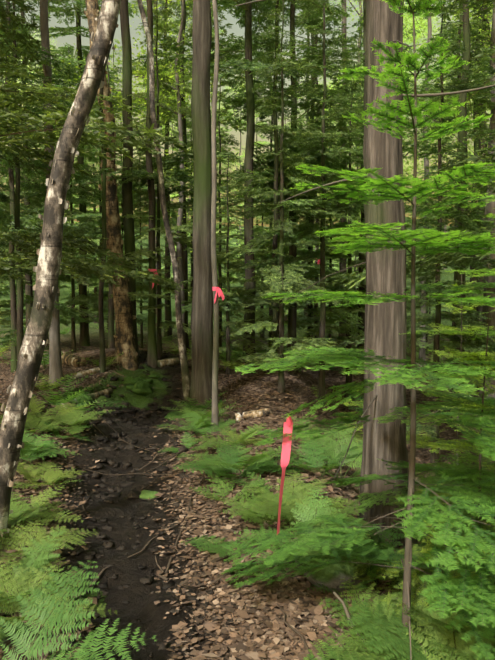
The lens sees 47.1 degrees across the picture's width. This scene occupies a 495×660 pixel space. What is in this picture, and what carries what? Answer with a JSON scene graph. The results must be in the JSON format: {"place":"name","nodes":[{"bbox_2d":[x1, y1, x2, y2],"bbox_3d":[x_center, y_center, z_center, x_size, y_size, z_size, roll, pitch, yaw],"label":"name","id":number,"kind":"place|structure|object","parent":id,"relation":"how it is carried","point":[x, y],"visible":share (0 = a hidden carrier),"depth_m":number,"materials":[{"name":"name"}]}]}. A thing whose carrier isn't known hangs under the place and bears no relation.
{"place":"outdoors","nodes":[
{"label":"outdoors","id":0,"kind":"place"},
{"bbox_2d":[0,0,492,226],"label":"sky","id":1,"kind":"structure","parent":0,"point":[69,39],"materials":[{"name":"white"}]},
{"bbox_2d":[0,226,494,659],"bbox_3d":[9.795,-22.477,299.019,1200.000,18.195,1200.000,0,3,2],"label":"ground","id":2,"kind":"structure","parent":0,"point":[144,608],"depth_m":4.96,"materials":[{"name":"soil"}]},
{"bbox_2d":[5,2,16,371],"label":"thin tree","id":3,"kind":"object","parent":2,"relation":"on","point":[13,295],"visible":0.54,"depth_m":9.19,"materials":[{"name":"brown plant"}]},
{"bbox_2d":[0,619,28,651],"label":"mossy rock","id":4,"kind":"object","parent":2,"relation":"on","point":[4,638],"visible":0.33,"depth_m":2.59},
{"bbox_2d":[0,90,43,327],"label":"young hemlock tree","id":5,"kind":"object","parent":2,"relation":"on","point":[6,315],"visible":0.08,"depth_m":13.74,"materials":[{"name":"green plant"}]},
{"bbox_2d":[0,492,66,532],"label":"fern","id":6,"kind":"object","parent":2,"relation":"on","point":[36,512],"visible":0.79,"depth_m":3.91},
{"bbox_2d":[0,413,70,433],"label":"fern","id":7,"kind":"object","parent":2,"relation":"on","point":[31,424],"visible":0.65,"depth_m":5.96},
{"bbox_2d":[0,526,79,612],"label":"fern","id":8,"kind":"object","parent":2,"relation":"on","point":[32,562],"visible":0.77,"depth_m":3.10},
{"bbox_2d":[8,485,82,526],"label":"fern","id":9,"kind":"object","parent":2,"relation":"on","point":[54,493],"visible":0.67,"depth_m":3.95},
{"bbox_2d":[0,0,93,264],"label":"hemlock tree","id":10,"kind":"object","parent":2,"relation":"on","point":[30,219],"visible":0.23,"depth_m":9.82,"materials":[{"name":"green plant"}]},
{"bbox_2d":[0,0,96,362],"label":"young hemlock tree","id":11,"kind":"object","parent":2,"relation":"on","point":[20,330],"visible":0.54,"depth_m":7.53,"materials":[{"name":"green plant"}]},
{"bbox_2d":[0,518,98,578],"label":"fern","id":12,"kind":"object","parent":2,"relation":"on","point":[18,536],"visible":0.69,"depth_m":3.52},
{"bbox_2d":[28,394,72,420],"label":"fern","id":13,"kind":"object","parent":2,"relation":"on","point":[33,405],"visible":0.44,"depth_m":6.49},
{"bbox_2d":[16,461,85,487],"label":"fern","id":14,"kind":"object","parent":2,"relation":"on","point":[37,474],"visible":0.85,"depth_m":4.70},
{"bbox_2d":[20,428,81,461],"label":"fern","id":15,"kind":"object","parent":2,"relation":"on","point":[28,446],"visible":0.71,"depth_m":5.08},
{"bbox_2d":[40,0,62,384],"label":"tree trunk","id":16,"kind":"object","parent":2,"relation":"on","point":[55,367],"visible":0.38,"depth_m":7.89,"materials":[{"name":"grey plant"}]},
{"bbox_2d":[35,372,77,391],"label":"fern","id":17,"kind":"object","parent":2,"relation":"on","point":[44,385],"visible":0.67,"depth_m":7.54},
{"bbox_2d":[0,558,116,628],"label":"fern","id":18,"kind":"object","parent":2,"relation":"on","point":[9,585],"visible":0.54,"depth_m":2.89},
{"bbox_2d":[0,0,118,327],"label":"hemlock tree","id":19,"kind":"object","parent":2,"relation":"on","point":[28,206],"visible":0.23,"depth_m":12.04,"materials":[{"name":"green plant"}]},
{"bbox_2d":[0,0,120,538],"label":"leaning birch tree","id":20,"kind":"object","parent":2,"relation":"on","point":[36,332],"visible":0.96,"depth_m":3.54,"materials":[{"name":"wood"}]},
{"bbox_2d":[0,0,118,536],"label":"tree bark","id":21,"kind":"object","parent":20,"relation":"attached to","point":[25,356],"visible":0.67,"depth_m":3.56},
{"bbox_2d":[24,47,106,353],"bbox_3d":[-3.954,-2.729,12.394,1.921,6.789,2.353,0,3,5],"label":"young hemlock tree","id":22,"kind":"object","parent":2,"relation":"on","point":[62,278],"visible":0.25,"depth_m":12.56,"materials":[{"name":"green plant"}]},
{"bbox_2d":[32,408,114,433],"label":"fern","id":23,"kind":"object","parent":2,"relation":"on","point":[75,421],"visible":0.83,"depth_m":6.20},
{"bbox_2d":[61,351,85,366],"bbox_3d":[-2.930,0.492,9.327,0.221,0.218,1.105,-2,4,-35],"label":"birch log","id":24,"kind":"object","parent":2,"relation":"on","point":[71,359],"visible":0.67,"depth_m":8.96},
{"bbox_2d":[0,560,156,659],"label":"fern","id":25,"kind":"object","parent":2,"relation":"on","point":[38,645],"visible":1,"depth_m":2.34,"materials":[{"name":"plant"}]},
{"bbox_2d":[57,388,112,408],"bbox_3d":[-2.057,0.889,7.283,0.102,0.136,1.100,1,3,19],"label":"birch log","id":26,"kind":"object","parent":2,"relation":"on","point":[108,391],"visible":0.52,"depth_m":7.43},
{"bbox_2d":[0,0,176,345],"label":"hemlock tree","id":27,"kind":"object","parent":2,"relation":"on","point":[84,338],"visible":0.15,"depth_m":14.30,"materials":[{"name":"green plant"}]},
{"bbox_2d":[0,0,192,294],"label":"hemlock tree","id":28,"kind":"object","parent":2,"relation":"on","point":[13,110],"visible":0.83,"depth_m":5.63,"materials":[{"name":"green plant"}]},
{"bbox_2d":[67,116,135,322],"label":"hemlock tree","id":29,"kind":"object","parent":2,"relation":"on","point":[95,288],"visible":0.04,"depth_m":23.90,"materials":[{"name":"green plant"}]},
{"bbox_2d":[98,68,106,372],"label":"thin tree","id":30,"kind":"object","parent":2,"relation":"on","point":[102,363],"visible":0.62,"depth_m":8.52,"materials":[{"name":"brown plant"}]},
{"bbox_2d":[66,98,142,325],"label":"young hemlock tree","id":31,"kind":"object","parent":2,"relation":"on","point":[94,279],"visible":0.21,"depth_m":15.09,"materials":[{"name":"green plant"}]},
{"bbox_2d":[85,0,138,370],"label":"yellow birch tree","id":32,"kind":"object","parent":2,"relation":"on","point":[124,343],"visible":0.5,"depth_m":8.96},
{"bbox_2d":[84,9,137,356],"bbox_3d":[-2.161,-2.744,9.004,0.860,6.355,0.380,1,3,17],"label":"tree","id":33,"kind":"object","parent":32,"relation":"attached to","point":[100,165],"visible":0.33,"depth_m":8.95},
{"bbox_2d":[58,57,172,347],"bbox_3d":[-2.725,-2.426,11.077,2.170,5.881,2.087,-1,3,-24],"label":"hemlock tree","id":34,"kind":"object","parent":2,"relation":"on","point":[110,310],"visible":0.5,"depth_m":10.98,"materials":[{"name":"green plant"}]},
{"bbox_2d":[86,39,144,319],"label":"hemlock tree","id":35,"kind":"object","parent":2,"relation":"on","point":[113,53],"visible":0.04,"depth_m":25.85,"materials":[{"name":"green plant"}]},
{"bbox_2d":[18,0,237,347],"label":"broadleaf tree","id":36,"kind":"object","parent":2,"relation":"on","point":[177,89],"visible":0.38,"depth_m":12.31,"materials":[{"name":"green plant"}]},
{"bbox_2d":[119,0,138,361],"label":"tree trunk","id":37,"kind":"object","parent":2,"relation":"on","point":[128,222],"visible":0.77,"depth_m":9.09,"materials":[{"name":"brown plant"}]},
{"bbox_2d":[40,349,241,659],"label":"mud clods","id":38,"kind":"object","parent":2,"relation":"on","point":[106,497],"visible":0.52,"depth_m":4.63,"materials":[{"name":"soil"}]},
{"bbox_2d":[123,157,165,348],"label":"young hemlock tree","id":39,"kind":"object","parent":2,"relation":"on","point":[140,301],"visible":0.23,"depth_m":12.00,"materials":[{"name":"green plant"}]},
{"bbox_2d":[145,0,157,367],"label":"tree trunk","id":40,"kind":"object","parent":2,"relation":"on","point":[152,357],"visible":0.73,"depth_m":9.06,"materials":[{"name":"brown plant"}]},
{"bbox_2d":[109,0,216,359],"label":"young hemlock tree","id":41,"kind":"object","parent":2,"relation":"on","point":[159,259],"visible":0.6,"depth_m":9.29,"materials":[{"name":"green plant"}]},
{"bbox_2d":[137,0,190,400],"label":"thin birch tree","id":42,"kind":"object","parent":2,"relation":"on","point":[186,383],"visible":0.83,"depth_m":7.79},
{"bbox_2d":[88,0,245,336],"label":"hemlock tree","id":43,"kind":"object","parent":2,"relation":"on","point":[168,315],"visible":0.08,"depth_m":18.05,"materials":[{"name":"green plant"}]},
{"bbox_2d":[117,1,222,326],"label":"broadleaf tree","id":44,"kind":"object","parent":2,"relation":"on","point":[163,96],"visible":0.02,"depth_m":21.45,"materials":[{"name":"green plant"}]},
{"bbox_2d":[158,432,208,458],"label":"fern","id":45,"kind":"object","parent":2,"relation":"on","point":[174,449],"visible":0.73,"depth_m":5.61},
{"bbox_2d":[117,0,271,351],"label":"hemlock tree","id":46,"kind":"object","parent":2,"relation":"on","point":[185,228],"visible":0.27,"depth_m":13.25,"materials":[{"name":"green plant"}]},
{"bbox_2d":[156,98,243,343],"bbox_3d":[-1.470,-2.993,15.853,3.084,7.073,1.972,-1,3,-17],"label":"young hemlock tree","id":47,"kind":"object","parent":2,"relation":"on","point":[189,253],"visible":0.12,"depth_m":15.79,"materials":[{"name":"green plant"}]},
{"bbox_2d":[174,419,226,436],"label":"fern","id":48,"kind":"object","parent":2,"relation":"on","point":[199,430],"visible":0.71,"depth_m":6.01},
{"bbox_2d":[189,0,212,411],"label":"maple tree","id":49,"kind":"object","parent":2,"relation":"on","point":[201,341],"visible":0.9,"depth_m":7.29,"materials":[{"name":"brown plant"}]},
{"bbox_2d":[164,7,242,282],"bbox_3d":[-2.238,-10.473,34.472,5.389,18.396,4.970,0,3,-3],"label":"hemlock tree","id":50,"kind":"object","parent":2,"relation":"on","point":[223,218],"visible":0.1,"depth_m":33.98,"materials":[{"name":"green plant"}]},
{"bbox_2d":[181,412,238,433],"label":"fern","id":51,"kind":"object","parent":2,"relation":"on","point":[194,418],"visible":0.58,"depth_m":6.39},
{"bbox_2d":[211,0,218,430],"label":"tree sapling","id":52,"kind":"object","parent":2,"relation":"on","point":[214,417],"visible":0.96,"depth_m":6.17,"materials":[{"name":"grey plant"}]},
{"bbox_2d":[180,59,256,358],"bbox_3d":[-0.462,-2.457,11.880,1.744,6.453,1.890,1,3,12],"label":"young hemlock tree","id":53,"kind":"object","parent":2,"relation":"on","point":[221,331],"visible":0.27,"depth_m":11.80,"materials":[{"name":"green plant"}]},
{"bbox_2d":[83,0,365,363],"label":"hemlock tree","id":54,"kind":"object","parent":2,"relation":"on","point":[247,63],"visible":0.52,"depth_m":9.95,"materials":[{"name":"green plant"}]},
{"bbox_2d":[181,528,268,573],"bbox_3d":[-0.061,1.299,3.443,0.768,0.156,0.804,2,-2,-38],"label":"fern","id":55,"kind":"object","parent":2,"relation":"on","point":[216,548],"visible":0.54,"depth_m":3.48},
{"bbox_2d":[184,423,266,451],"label":"fern","id":56,"kind":"object","parent":2,"relation":"on","point":[217,445],"visible":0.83,"depth_m":5.26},
{"bbox_2d":[174,442,280,486],"bbox_3d":[-0.102,1.108,4.558,0.815,0.230,0.786,1,3,14],"label":"fern","id":57,"kind":"object","parent":2,"relation":"on","point":[230,460],"visible":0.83,"depth_m":4.62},
{"bbox_2d":[187,154,273,373],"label":"young hemlock tree","id":58,"kind":"object","parent":2,"relation":"on","point":[228,315],"visible":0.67,"depth_m":8.91,"materials":[{"name":"green plant"}]},
{"bbox_2d":[192,472,274,504],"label":"fern","id":59,"kind":"object","parent":2,"relation":"on","point":[217,480],"visible":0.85,"depth_m":4.26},
{"bbox_2d":[174,440,294,476],"bbox_3d":[-0.086,1.043,4.615,1.020,0.288,0.818,0,3,-1],"label":"fern","id":60,"kind":"object","parent":2,"relation":"on","point":[255,458],"visible":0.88,"depth_m":4.68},
{"bbox_2d":[210,75,269,255],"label":"broadleaf tree","id":61,"kind":"object","parent":2,"relation":"on","point":[235,164],"visible":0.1,"depth_m":64.74,"materials":[{"name":"green plant"}]},
{"bbox_2d":[0,348,494,659],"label":"leaf litter","id":62,"kind":"object","parent":2,"relation":"on","point":[294,609],"visible":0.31,"depth_m":3.31,"materials":[{"name":"plant"}]},
{"bbox_2d":[222,429,274,452],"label":"fern","id":63,"kind":"object","parent":2,"relation":"on","point":[237,436],"visible":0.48,"depth_m":5.24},
{"bbox_2d":[8,0,494,477],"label":"dead branches twigs","id":64,"kind":"object","parent":2,"relation":"on","point":[430,95],"visible":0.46,"depth_m":3.79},
{"bbox_2d":[235,408,272,420],"bbox_3d":[0.076,0.996,6.623,0.440,0.164,0.120,0,3,-8],"label":"birch log","id":65,"kind":"object","parent":2,"relation":"on","point":[253,414],"visible":0.75,"depth_m":6.58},
{"bbox_2d":[235,95,273,290],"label":"hemlock tree","id":66,"kind":"object","parent":2,"relation":"on","point":[243,155],"visible":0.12,"depth_m":43.29,"materials":[{"name":"green plant"}]},
{"bbox_2d":[219,491,301,527],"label":"fern","id":67,"kind":"object","parent":2,"relation":"on","point":[251,514],"visible":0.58,"depth_m":3.76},
{"bbox_2d":[235,159,288,339],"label":"young hemlock tree","id":68,"kind":"object","parent":2,"relation":"on","point":[260,310],"visible":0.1,"depth_m":17.79,"materials":[{"name":"green plant"}]},
{"bbox_2d":[235,22,301,350],"bbox_3d":[0.696,-3.594,14.150,2.520,8.604,2.325,-1,3,-18],"label":"hemlock tree","id":69,"kind":"object","parent":2,"relation":"on","point":[270,317],"visible":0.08,"depth_m":14.27,"materials":[{"name":"green plant"}]},
{"bbox_2d":[272,0,278,368],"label":"thin tree","id":70,"kind":"object","parent":2,"relation":"on","point":[275,238],"visible":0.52,"depth_m":9.75,"materials":[{"name":"brown plant"}]},
{"bbox_2d":[239,145,318,336],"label":"young hemlock tree","id":71,"kind":"object","parent":2,"relation":"on","point":[266,220],"visible":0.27,"depth_m":13.36,"materials":[{"name":"green plant"}]},
{"bbox_2d":[245,471,314,510],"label":"fern","id":72,"kind":"object","parent":2,"relation":"on","point":[256,483],"visible":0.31,"depth_m":4.19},
{"bbox_2d":[217,0,352,392],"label":"young hemlock tree","id":73,"kind":"object","parent":2,"relation":"on","point":[293,284],"visible":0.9,"depth_m":7.54,"materials":[{"name":"green plant"}]},
{"bbox_2d":[277,416,292,534],"bbox_3d":[0.157,0.624,2.465,0.038,0.473,0.186,1,3,19],"label":"marker stake","id":74,"kind":"object","parent":2,"relation":"in","point":[286,443],"visible":0.9,"depth_m":2.49,"materials":[{"name":"plastic"}]},
{"bbox_2d":[241,470,354,519],"bbox_3d":[0.344,1.178,3.849,0.677,0.227,0.682,-3,4,-43],"label":"fern","id":75,"kind":"object","parent":2,"relation":"on","point":[300,491],"visible":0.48,"depth_m":3.98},
{"bbox_2d":[232,0,365,408],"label":"hemlock tree","id":76,"kind":"object","parent":2,"relation":"on","point":[322,204],"visible":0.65,"depth_m":8.38,"materials":[{"name":"green plant"}]},
{"bbox_2d":[254,2,347,320],"bbox_3d":[2.736,-9.430,26.378,5.430,18.538,5.008,2,4,40],"label":"hemlock tree","id":77,"kind":"object","parent":2,"relation":"on","point":[305,313],"visible":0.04,"depth_m":26.74,"materials":[{"name":"green plant"}]},
{"bbox_2d":[191,0,413,365],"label":"hemlock tree","id":78,"kind":"object","parent":2,"relation":"on","point":[334,42],"visible":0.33,"depth_m":11.61,"materials":[{"name":"green plant"}]},
{"bbox_2d":[242,439,362,476],"bbox_3d":[0.476,1.029,4.559,0.837,0.286,0.709,2,4,38],"label":"fern","id":79,"kind":"object","parent":2,"relation":"on","point":[313,461],"visible":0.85,"depth_m":4.62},
{"bbox_2d":[234,487,372,563],"bbox_3d":[0.297,1.201,3.386,0.732,0.264,0.693,5,15,37],"label":"fern","id":80,"kind":"object","parent":2,"relation":"on","point":[311,511],"visible":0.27,"depth_m":3.47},
{"bbox_2d":[237,492,369,536],"bbox_3d":[0.413,1.190,3.741,0.755,0.207,0.861,1,3,20],"label":"fern","id":81,"kind":"object","parent":2,"relation":"on","point":[285,509],"visible":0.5,"depth_m":3.74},
{"bbox_2d":[306,33,314,342],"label":"thin tree","id":82,"kind":"object","parent":2,"relation":"on","point":[310,306],"visible":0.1,"depth_m":14.51,"materials":[{"name":"brown plant"}]},
{"bbox_2d":[297,146,359,364],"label":"young hemlock tree","id":83,"kind":"object","parent":2,"relation":"on","point":[330,264],"visible":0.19,"depth_m":12.32,"materials":[{"name":"green plant"}]},
{"bbox_2d":[294,535,373,591],"bbox_3d":[0.469,1.299,3.072,0.443,0.333,0.321,0,3,2],"label":"mossy rock","id":84,"kind":"object","parent":2,"relation":"on","point":[330,575],"visible":0.46,"depth_m":2.94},
{"bbox_2d":[338,0,347,347],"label":"tree trunk","id":85,"kind":"object","parent":2,"relation":"on","point":[342,219],"visible":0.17,"depth_m":14.43,"materials":[{"name":"grey plant"}]},
{"bbox_2d":[279,416,416,488],"bbox_3d":[0.862,1.072,4.932,1.218,0.450,1.159,0,3,6],"label":"fern","id":86,"kind":"object","parent":2,"relation":"on","point":[330,451],"visible":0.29,"depth_m":5.10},
{"bbox_2d":[336,369,363,466],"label":"fir sapling","id":87,"kind":"object","parent":2,"relation":"on","point":[353,423],"visible":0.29,"depth_m":7.01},
{"bbox_2d":[291,81,409,401],"bbox_3d":[1.893,-1.494,10.160,2.170,5.881,2.087,0,3,-7],"label":"young hemlock tree","id":88,"kind":"object","parent":2,"relation":"on","point":[334,327],"visible":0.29,"depth_m":10.22,"materials":[{"name":"green plant"}]},
{"bbox_2d":[308,554,393,594],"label":"fern","id":89,"kind":"object","parent":2,"relation":"on","point":[374,570],"visible":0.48,"depth_m":2.92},
{"bbox_2d":[260,0,443,369],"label":"hemlock tree","id":90,"kind":"object","parent":2,"relation":"on","point":[316,254],"visible":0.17,"depth_m":12.13,"materials":[{"name":"green plant"}]},
{"bbox_2d":[220,0,494,659],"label":"fir sapling","id":91,"kind":"object","parent":2,"relation":"on","point":[473,540],"visible":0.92,"depth_m":2.25,"materials":[{"name":"plant"}]},
{"bbox_2d":[299,0,422,289],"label":"broadleaf tree","id":92,"kind":"object","parent":2,"relation":"on","point":[361,11],"visible":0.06,"depth_m":26.24,"materials":[{"name":"green plant"}]},
{"bbox_2d":[343,518,379,546],"bbox_3d":[0.665,1.328,3.567,0.313,0.254,0.289,0,3,2],"label":"mossy rock","id":93,"kind":"object","parent":2,"relation":"on","point":[375,537],"visible":0.15,"depth_m":3.52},
{"bbox_2d":[308,578,465,659],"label":"fern","id":94,"kind":"object","parent":2,"relation":"on","point":[374,656],"visible":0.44,"depth_m":2.34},
{"bbox_2d":[357,0,417,562],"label":"cedar tree","id":95,"kind":"object","parent":2,"relation":"on","point":[385,324],"visible":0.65,"depth_m":3.85,"materials":[{"name":"brown plant"}]},
{"bbox_2d":[334,1,440,185],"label":"broadleaf tree","id":96,"kind":"object","parent":2,"relation":"on","point":[417,34],"visible":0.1,"depth_m":38.67,"materials":[{"name":"green plant"}]},
{"bbox_2d":[340,518,441,554],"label":"fern","id":97,"kind":"object","parent":2,"relation":"on","point":[387,535],"visible":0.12,"depth_m":3.50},
{"bbox_2d":[303,574,494,659],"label":"fern","id":98,"kind":"object","parent":2,"relation":"on","point":[391,610],"visible":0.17,"depth_m":2.46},
{"bbox_2d":[307,598,494,659],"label":"fern","id":99,"kind":"object","parent":2,"relation":"on","point":[358,620],"visible":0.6,"depth_m":2.32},
{"bbox_2d":[333,1,469,227],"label":"broadleaf tree","id":100,"kind":"object","parent":2,"relation":"on","point":[418,26],"visible":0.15,"depth_m":17.41,"materials":[{"name":"green plant"}]},
{"bbox_2d":[325,0,494,428],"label":"hemlock tree","id":101,"kind":"object","parent":2,"relation":"on","point":[467,56],"visible":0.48,"depth_m":9.13,"materials":[{"name":"green plant"}]},
{"bbox_2d":[332,0,494,290],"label":"hemlock tree","id":102,"kind":"object","parent":2,"relation":"on","point":[444,257],"visible":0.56,"depth_m":6.51,"materials":[{"name":"green plant"}]},
{"bbox_2d":[336,1,494,464],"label":"young hemlock tree","id":103,"kind":"object","parent":2,"relation":"on","point":[471,344],"visible":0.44,"depth_m":7.21,"materials":[{"name":"green plant"}]},
{"bbox_2d":[339,573,494,659],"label":"fern","id":104,"kind":"object","parent":2,"relation":"on","point":[460,644],"visible":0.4,"depth_m":2.32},
{"bbox_2d":[344,172,494,586],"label":"fir sapling","id":105,"kind":"object","parent":2,"relation":"on","point":[468,466],"visible":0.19,"depth_m":3.57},
{"bbox_2d":[352,306,494,630],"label":"fir sapling","id":106,"kind":"object","parent":2,"relation":"on","point":[448,445],"visible":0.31,"depth_m":2.66,"materials":[{"name":"plant"}]},
{"bbox_2d":[418,1,431,372],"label":"thin tree","id":107,"kind":"object","parent":2,"relation":"on","point":[422,354],"visible":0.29,"depth_m":12.14,"materials":[{"name":"grey plant"}]},
{"bbox_2d":[406,166,450,355],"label":"young hemlock tree","id":108,"kind":"object","parent":2,"relation":"on","point":[434,226],"visible":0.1,"depth_m":13.78,"materials":[{"name":"green plant"}]},
{"bbox_2d":[380,550,477,659],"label":"fern","id":109,"kind":"object","parent":2,"relation":"on","point":[454,649],"visible":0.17,"depth_m":2.29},
{"bbox_2d":[403,0,491,354],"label":"hemlock tree","id":110,"kind":"object","parent":2,"relation":"on","point":[476,148],"visible":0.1,"depth_m":13.41,"materials":[{"name":"green plant"}]},
{"bbox_2d":[403,1,491,231],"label":"broadleaf tree","id":111,"kind":"object","parent":2,"relation":"on","point":[473,140],"visible":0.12,"depth_m":13.40,"materials":[{"name":"green plant"}]},
{"bbox_2d":[406,274,494,547],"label":"fir sapling","id":112,"kind":"object","parent":2,"relation":"on","point":[441,353],"visible":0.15,"depth_m":5.20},
{"bbox_2d":[432,44,490,322],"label":"young hemlock tree","id":113,"kind":"object","parent":2,"relation":"on","point":[484,143],"visible":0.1,"depth_m":11.69,"materials":[{"name":"green plant"}]},
{"bbox_2d":[476,4,489,336],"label":"broadleaf tree","id":114,"kind":"object","parent":2,"relation":"on","point":[479,308],"visible":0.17,"depth_m":14.00,"materials":[{"name":"grey plant"}]},
{"bbox_2d":[475,2,494,397],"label":"tree trunk","id":115,"kind":"object","parent":2,"relation":"on","point":[489,207],"visible":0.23,"depth_m":10.37,"materials":[{"name":"grey plant"}]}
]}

